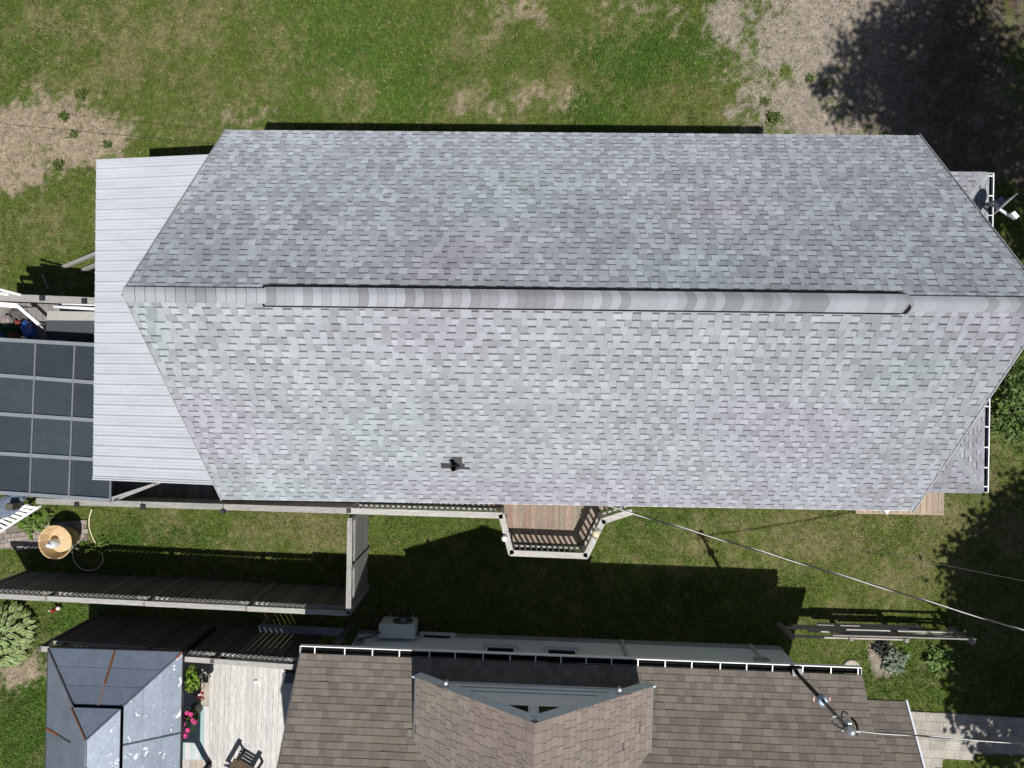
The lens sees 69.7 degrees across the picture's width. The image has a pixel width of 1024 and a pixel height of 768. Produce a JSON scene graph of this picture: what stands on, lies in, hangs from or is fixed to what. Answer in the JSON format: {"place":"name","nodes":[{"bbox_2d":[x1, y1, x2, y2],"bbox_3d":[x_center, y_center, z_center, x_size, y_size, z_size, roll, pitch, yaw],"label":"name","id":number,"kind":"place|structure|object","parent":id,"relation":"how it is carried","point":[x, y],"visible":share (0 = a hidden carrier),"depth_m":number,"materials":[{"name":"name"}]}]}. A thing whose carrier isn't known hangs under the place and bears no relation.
{"place":"outdoors","nodes":[
{"label":"outdoors","id":0,"kind":"place"},
{"bbox_2d":[8,308,27,318],"bbox_3d":[-12.228,-1.731,18.215,0.476,0.234,0.242,23,91,1],"label":"grey sack","id":1,"kind":"object","parent":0,"point":[17,313],"visible":0.81,"depth_m":18.14,"materials":[{"name":"fabric"}]},
{"bbox_2d":[0,520,88,550],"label":"paver patio","id":2,"kind":"structure","parent":0,"point":[12,537],"depth_m":20.23,"materials":[{"name":"stone"}]},
{"bbox_2d":[38,525,79,558],"bbox_3d":[-12.131,4.208,19.879,0.910,0.724,0.904,0,90,1],"label":"spool","id":3,"kind":"object","parent":2,"relation":"on","point":[68,538],"visible":0.96,"depth_m":19.75,"materials":[{"name":"brown wood"}]},
{"bbox_2d":[78,540,89,556],"bbox_3d":[-11.755,4.494,20.162,0.401,0.147,0.427,26,91,1],"label":"weed","id":4,"kind":"object","parent":2,"relation":"on","point":[82,546],"visible":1,"depth_m":20.15,"materials":[{"name":"green plant"}]},
{"bbox_2d":[46,538,59,548],"bbox_3d":[-12.264,4.269,19.598,0.240,0.372,0.236,0,90,1],"label":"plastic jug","id":5,"kind":"object","parent":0,"point":[53,543],"visible":1,"depth_m":19.55,"materials":[{"name":"white plastic"}]},
{"bbox_2d":[198,686,204,698],"bbox_3d":[-8.089,8.065,19.290,0.217,0.600,0.210,0,90,1],"label":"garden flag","id":6,"kind":"object","parent":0,"point":[200,694],"visible":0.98,"depth_m":19.07,"materials":[{"name":"fabric"}]},
{"bbox_2d":[0,0,1023,767],"bbox_3d":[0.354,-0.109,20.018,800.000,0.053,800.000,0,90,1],"label":"ground","id":7,"kind":"structure","parent":0,"point":[922,104],"depth_m":19.98,"materials":[{"name":"green plant"}]},
{"bbox_2d":[0,643,27,666],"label":"hosta","id":8,"kind":"object","parent":7,"relation":"on","point":[17,657],"visible":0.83,"depth_m":20.07,"materials":[{"name":"green plant"}]},
{"bbox_2d":[0,601,37,654],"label":"hosta","id":9,"kind":"object","parent":7,"relation":"on","point":[19,627],"visible":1,"depth_m":19.92,"materials":[{"name":"green plant"}]},
{"bbox_2d":[16,509,43,540],"bbox_3d":[-13.253,3.835,20.131,0.715,0.256,0.857,-44,90,1],"label":"weed","id":10,"kind":"object","parent":7,"relation":"on","point":[28,523],"visible":0.94,"depth_m":20.12,"materials":[{"name":"green plant"}]},
{"bbox_2d":[30,510,53,528],"bbox_3d":[-12.867,3.724,20.167,0.704,0.167,0.497,-23,90,1],"label":"weed","id":11,"kind":"object","parent":7,"relation":"on","point":[44,519],"visible":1,"depth_m":20.14,"materials":[{"name":"green plant"}]},
{"bbox_2d":[41,274,49,288],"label":"broken branch","id":12,"kind":"object","parent":7,"relation":"on","point":[45,280],"visible":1,"depth_m":20.14,"materials":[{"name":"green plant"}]},
{"bbox_2d":[48,606,60,611],"bbox_3d":[-12.514,6.174,20.104,0.285,0.311,0.136,-26,90,1],"label":"garden ornament","id":13,"kind":"object","parent":7,"relation":"on","point":[56,608],"visible":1,"depth_m":20.09,"materials":[{"name":"plastic"}]},
{"bbox_2d":[51,159,63,171],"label":"weed","id":14,"kind":"object","parent":7,"relation":"on","point":[57,164],"visible":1,"depth_m":20.12,"materials":[{"name":"green plant"}]},
{"bbox_2d":[57,110,68,122],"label":"weed","id":15,"kind":"object","parent":7,"relation":"on","point":[62,115],"visible":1,"depth_m":20.11,"materials":[{"name":"green plant"}]},
{"bbox_2d":[64,129,79,138],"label":"weed","id":16,"kind":"object","parent":7,"relation":"on","point":[74,134],"visible":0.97,"depth_m":20.11,"materials":[{"name":"green plant"}]},
{"bbox_2d":[62,252,94,268],"bbox_3d":[-11.207,-3.296,19.284,2.184,1.672,0.090,-5,90,1],"label":"timber brace","id":17,"kind":"object","parent":7,"relation":"on","point":[79,260],"visible":0.64,"depth_m":19.43,"materials":[{"name":"grey wood"}]},
{"bbox_2d":[74,87,86,101],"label":"weed","id":18,"kind":"object","parent":7,"relation":"on","point":[81,93],"visible":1,"depth_m":20.09,"materials":[{"name":"green plant"}]},
{"bbox_2d":[71,509,103,570],"bbox_3d":[-11.652,4.285,20.051,0.841,0.358,1.724,0,90,1],"label":"garden hose","id":19,"kind":"object","parent":7,"relation":"on","point":[95,543],"visible":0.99,"depth_m":20.20,"materials":[{"name":"plastic"}]},
{"bbox_2d":[81,263,94,271],"bbox_3d":[-11.001,-3.126,19.381,1.542,1.465,0.090,-2,90,1],"label":"timber brace","id":20,"kind":"object","parent":7,"relation":"on","point":[88,268],"visible":0.57,"depth_m":19.67,"materials":[{"name":"grey wood"}]},
{"bbox_2d":[91,536,108,555],"bbox_3d":[-11.293,4.431,20.151,0.438,0.153,0.506,-34,90,1],"label":"weed","id":21,"kind":"object","parent":7,"relation":"on","point":[100,546],"visible":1,"depth_m":20.14,"materials":[{"name":"green plant"}]},
{"bbox_2d":[101,140,111,148],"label":"weed","id":22,"kind":"object","parent":7,"relation":"on","point":[107,144],"visible":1,"depth_m":20.09,"materials":[{"name":"green plant"}]},
{"bbox_2d":[92,154,212,498],"bbox_3d":[-7.335,-1.113,17.867,4.049,4.520,7.722,0,90,1],"label":"patio cover","id":23,"kind":"object","parent":7,"relation":"on","point":[140,433],"visible":0.48,"depth_m":16.13,"materials":[{"name":"metal"}]},
{"bbox_2d":[37,613,323,669],"bbox_3d":[-8.264,6.579,18.973,6.331,2.625,0.125,4,90,1],"label":"patio fence","id":24,"kind":"object","parent":7,"relation":"on","point":[239,642],"visible":0.76,"depth_m":18.82,"materials":[{"name":"grey wood"}]},
{"bbox_2d":[0,570,368,615],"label":"lattice fence","id":25,"kind":"object","parent":7,"relation":"on","point":[196,593],"visible":0.98,"depth_m":18.89,"materials":[{"name":"grey wood"}]},
{"bbox_2d":[182,661,294,767],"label":"patio deck","id":26,"kind":"structure","parent":7,"relation":"on","point":[247,715],"depth_m":19.58,"materials":[{"name":"grey wood"}]},
{"bbox_2d":[45,626,215,767],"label":"gazebo","id":27,"kind":"object","parent":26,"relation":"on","point":[114,707],"visible":0.98,"depth_m":17.27,"materials":[{"name":"metal"}]},
{"bbox_2d":[183,703,202,738],"bbox_3d":[-7.836,8.149,17.980,0.531,0.712,0.867,0,90,1],"label":"hanging planter","id":28,"kind":"object","parent":27,"relation":"hanging from","point":[192,713],"visible":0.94,"depth_m":17.90,"materials":[{"name":"plastic"}]},
{"bbox_2d":[184,664,201,692],"bbox_3d":[-7.876,7.202,17.976,0.551,0.712,0.637,-21,90,1],"label":"hanging planter","id":29,"kind":"object","parent":27,"relation":"hanging from","point":[193,675],"visible":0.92,"depth_m":17.88,"materials":[{"name":"plastic"}]},
{"bbox_2d":[183,706,208,759],"bbox_3d":[-8.588,9.296,19.595,1.040,0.010,1.430,0,90,1],"label":"rug","id":30,"kind":"object","parent":26,"relation":"on","point":[196,744],"visible":0.51,"depth_m":19.59,"materials":[{"name":"fabric"}]},
{"bbox_2d":[229,750,263,767],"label":"deck chair","id":31,"kind":"object","parent":26,"relation":"on","point":[240,763],"visible":1,"depth_m":19.19,"materials":[{"name":"brown wood"}]},
{"bbox_2d":[282,669,295,683],"bbox_3d":[-5.775,7.658,19.335,0.409,0.425,0.274,0,90,1],"label":"deck cabinet","id":32,"kind":"object","parent":26,"relation":"on","point":[288,675],"visible":0.61,"depth_m":19.12,"materials":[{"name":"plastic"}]},
{"bbox_2d":[258,615,354,644],"bbox_3d":[-5.482,6.438,19.185,2.347,1.900,0.200,2,90,1],"label":"bench rail","id":33,"kind":"object","parent":7,"relation":"on","point":[267,627],"visible":0.93,"depth_m":19.21,"materials":[{"name":"grey wood"}]},
{"bbox_2d":[0,294,632,558],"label":"raised deck","id":34,"kind":"structure","parent":7,"relation":"on","point":[574,525],"depth_m":18.08,"materials":[{"name":"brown wood"}]},
{"bbox_2d":[0,292,9,295],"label":"white pole","id":35,"kind":"object","parent":34,"relation":"on","point":[4,293],"visible":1,"depth_m":17.32,"materials":[{"name":"plastic"}]},
{"bbox_2d":[0,315,15,325],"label":"grey sack","id":36,"kind":"object","parent":34,"relation":"on","point":[5,320],"visible":0.97,"depth_m":18.04,"materials":[{"name":"fabric"}]},
{"bbox_2d":[0,288,21,295],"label":"white pole","id":37,"kind":"object","parent":34,"relation":"on","point":[11,292],"visible":1,"depth_m":17.32,"materials":[{"name":"plastic"}]},
{"bbox_2d":[0,323,23,336],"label":"green tarp","id":38,"kind":"object","parent":34,"relation":"on","point":[12,328],"visible":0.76,"depth_m":18.09,"materials":[{"name":"fabric"}]},
{"bbox_2d":[6,332,20,338],"bbox_3d":[-12.252,-1.192,18.070,0.343,0.108,0.144,10,90,1],"label":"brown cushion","id":39,"kind":"object","parent":38,"relation":"on","point":[14,335],"visible":0.99,"depth_m":18.04,"materials":[{"name":"fabric"}]},
{"bbox_2d":[0,495,27,519],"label":"grey tarp","id":40,"kind":"object","parent":34,"relation":"on","point":[4,500],"visible":0.71,"depth_m":18.19,"materials":[{"name":"fabric"}]},
{"bbox_2d":[5,502,20,509],"bbox_3d":[-12.245,2.994,18.036,0.180,0.300,0.160,0,90,1],"label":"post stub","id":41,"kind":"object","parent":40,"relation":"on","point":[12,505],"visible":1,"depth_m":17.93,"materials":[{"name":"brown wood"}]},
{"bbox_2d":[0,504,41,532],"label":"pool ladder","id":42,"kind":"object","parent":34,"relation":"attached to","point":[19,518],"visible":0.83,"depth_m":18.84,"materials":[{"name":"paint"}]},
{"bbox_2d":[0,302,56,340],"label":"canopy frame","id":43,"kind":"object","parent":34,"relation":"on","point":[24,311],"visible":0.8,"depth_m":17.70,"materials":[{"name":"paint"}]},
{"bbox_2d":[20,320,36,338],"bbox_3d":[-11.919,-1.332,18.109,0.249,0.344,0.494,-22,90,1],"label":"blue bag","id":44,"kind":"object","parent":34,"relation":"on","point":[27,328],"visible":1,"depth_m":18.02,"materials":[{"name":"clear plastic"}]},
{"bbox_2d":[0,338,139,501],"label":"glazed pergola","id":45,"kind":"object","parent":34,"relation":"on","point":[46,414],"visible":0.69,"depth_m":17.03,"materials":[{"name":"black glass"}]},
{"bbox_2d":[46,311,94,339],"bbox_3d":[-10.324,-1.409,17.893,1.710,0.770,0.700,0,90,1],"label":"storage box","id":46,"kind":"object","parent":34,"relation":"on","point":[70,325],"visible":0.62,"depth_m":17.58,"materials":[{"name":"plastic"}]},
{"bbox_2d":[53,305,94,309],"bbox_3d":[-10.175,-1.803,17.493,1.469,0.072,0.076,3,90,1],"label":"white pole","id":47,"kind":"object","parent":34,"relation":"on","point":[73,307],"visible":0.66,"depth_m":17.47,"materials":[{"name":"plastic"}]},
{"bbox_2d":[62,304,94,305],"bbox_3d":[-10.055,-1.882,17.451,1.272,0.038,0.040,2,90,1],"label":"white pole","id":48,"kind":"object","parent":34,"relation":"on","point":[78,304],"visible":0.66,"depth_m":17.44,"materials":[{"name":"plastic"}]},
{"bbox_2d":[501,535,507,541],"bbox_3d":[-0.175,3.604,17.131,0.150,0.150,0.148,0,90,1],"label":"rail lamp","id":49,"kind":"object","parent":34,"relation":"on","point":[504,538],"visible":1,"depth_m":17.08,"materials":[{"name":"glass"}]},
{"bbox_2d":[591,528,600,539],"bbox_3d":[1.958,3.497,17.135,0.168,0.064,0.245,26,91,1],"label":"rail lamp","id":50,"kind":"object","parent":34,"relation":"on","point":[595,533],"visible":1,"depth_m":17.11,"materials":[{"name":"glass"}]},
{"bbox_2d":[346,506,369,612],"bbox_3d":[-3.954,4.426,19.058,0.125,2.278,2.327,1,90,1],"label":"cross fence","id":51,"kind":"object","parent":7,"relation":"on","point":[357,584],"visible":0.93,"depth_m":18.64,"materials":[{"name":"grey wood"}]},
{"bbox_2d":[379,613,417,638],"bbox_3d":[-3.012,6.481,19.680,0.962,0.823,0.441,0,90,1],"label":"heat pump","id":52,"kind":"object","parent":7,"relation":"on","point":[390,626],"visible":1,"depth_m":19.27,"materials":[{"name":"paint"}]},
{"bbox_2d":[121,128,1023,513],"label":"grey house","id":53,"kind":"structure","parent":7,"relation":"on","point":[725,320],"depth_m":12.12,"materials":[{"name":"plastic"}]},
{"bbox_2d":[0,123,213,143],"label":"telephone wire","id":54,"kind":"object","parent":53,"relation":"attached to","point":[105,133],"visible":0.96,"depth_m":14.91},
{"bbox_2d":[605,506,1022,580],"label":"telephone wire","id":55,"kind":"object","parent":53,"relation":"attached to","point":[829,543],"visible":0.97,"depth_m":14.07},
{"bbox_2d":[607,506,1023,630],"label":"power cable","id":56,"kind":"object","parent":53,"relation":"attached to","point":[820,569],"visible":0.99,"depth_m":13.64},
{"bbox_2d":[981,193,1018,219],"bbox_3d":[10.499,-3.768,15.824,0.610,1.164,0.512,0,90,1],"label":"satellite dish","id":57,"kind":"object","parent":53,"relation":"attached to","point":[1013,215],"visible":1,"depth_m":15.64,"materials":[{"name":"metal"}]},
{"bbox_2d":[276,630,925,767],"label":"brown house","id":58,"kind":"structure","parent":7,"relation":"on","point":[372,699],"depth_m":15.85,"materials":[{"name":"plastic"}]},
{"bbox_2d":[420,631,455,640],"bbox_3d":[-2.008,6.763,19.683,0.957,0.355,0.120,2,90,1],"label":"window","id":59,"kind":"structure","parent":58,"relation":"in","point":[432,636],"depth_m":19.68,"materials":[{"name":"glass"}]},
{"bbox_2d":[483,644,517,660],"bbox_3d":[-0.302,6.825,18.473,0.903,1.255,0.120,2,90,1],"label":"window","id":60,"kind":"structure","parent":58,"relation":"in","point":[488,647],"depth_m":18.98,"materials":[{"name":"paint"}]},
{"bbox_2d":[543,646,578,662],"bbox_3d":[1.265,6.876,18.446,0.925,1.255,0.120,2,90,1],"label":"window","id":61,"kind":"structure","parent":58,"relation":"in","point":[548,649],"depth_m":18.97,"materials":[{"name":"paint"}]},
{"bbox_2d":[791,667,859,735],"bbox_3d":[6.361,6.441,15.155,0.444,3.140,0.273,14,91,1],"label":"service mast","id":62,"kind":"object","parent":58,"relation":"attached to","point":[849,729],"visible":1,"depth_m":14.64,"materials":[{"name":"metal"}]},
{"bbox_2d":[856,731,1023,744],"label":"power cable","id":63,"kind":"object","parent":62,"relation":"attached to","point":[941,737],"visible":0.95,"depth_m":13.37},
{"bbox_2d":[761,96,770,106],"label":"weed","id":64,"kind":"object","parent":7,"relation":"on","point":[765,101],"visible":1,"depth_m":19.79,"materials":[{"name":"green plant"}]},
{"bbox_2d":[766,110,781,125],"bbox_3d":[7.058,-7.132,19.762,0.486,0.156,0.509,0,90,1],"label":"weed","id":65,"kind":"object","parent":7,"relation":"on","point":[774,118],"visible":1,"depth_m":19.76,"materials":[{"name":"green plant"}]},
{"bbox_2d":[806,73,815,82],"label":"weed","id":66,"kind":"object","parent":7,"relation":"on","point":[810,78],"visible":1,"depth_m":19.75,"materials":[{"name":"green plant"}]},
{"bbox_2d":[843,659,859,673],"bbox_3d":[9.175,7.688,19.873,0.480,0.080,0.475,0,90,1],"label":"stepping stone","id":67,"kind":"object","parent":7,"relation":"on","point":[850,662],"visible":0.3,"depth_m":19.84,"materials":[{"name":"beige stone"}]},
{"bbox_2d":[777,622,975,644],"bbox_3d":[9.530,6.614,19.396,4.740,1.150,0.355,1,90,1],"label":"plank fence","id":68,"kind":"object","parent":7,"relation":"on","point":[850,632],"visible":1,"depth_m":19.22,"materials":[{"name":"grey wood"}]},
{"bbox_2d":[870,640,894,656],"bbox_3d":[9.961,7.033,19.757,0.648,0.215,0.632,0,90,1],"label":"shrub","id":69,"kind":"object","parent":7,"relation":"on","point":[883,649],"visible":0.95,"depth_m":19.76,"materials":[{"name":"green plant"}]},
{"bbox_2d":[883,648,910,675],"bbox_3d":[10.324,7.499,19.740,0.748,0.243,0.788,21,91,1],"label":"shrub","id":70,"kind":"object","parent":7,"relation":"on","point":[894,661],"visible":1,"depth_m":19.72,"materials":[{"name":"green plant"}]},
{"bbox_2d":[853,493,943,514],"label":"entry deck","id":71,"kind":"structure","parent":7,"relation":"on","point":[931,504],"depth_m":18.83,"materials":[{"name":"brown wood"}]},
{"bbox_2d":[922,642,954,677],"bbox_3d":[11.418,7.442,19.727,0.841,0.229,0.973,0,90,1],"label":"weed","id":72,"kind":"object","parent":7,"relation":"on","point":[936,661],"visible":1,"depth_m":19.70,"materials":[{"name":"green plant"}]},
{"bbox_2d":[990,356,1023,454],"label":"cedar shrub","id":73,"kind":"object","parent":7,"relation":"on","point":[1009,393],"visible":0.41,"depth_m":17.62,"materials":[{"name":"green plant"}]},
{"bbox_2d":[0,0,1023,691],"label":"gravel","id":74,"kind":"structure","parent":0,"point":[740,100],"depth_m":19.80,"materials":[{"name":"gravel"}]},
{"bbox_2d":[911,711,1023,767],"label":"paver path","id":75,"kind":"structure","parent":0,"point":[936,752],"depth_m":19.80,"materials":[{"name":"stone"}]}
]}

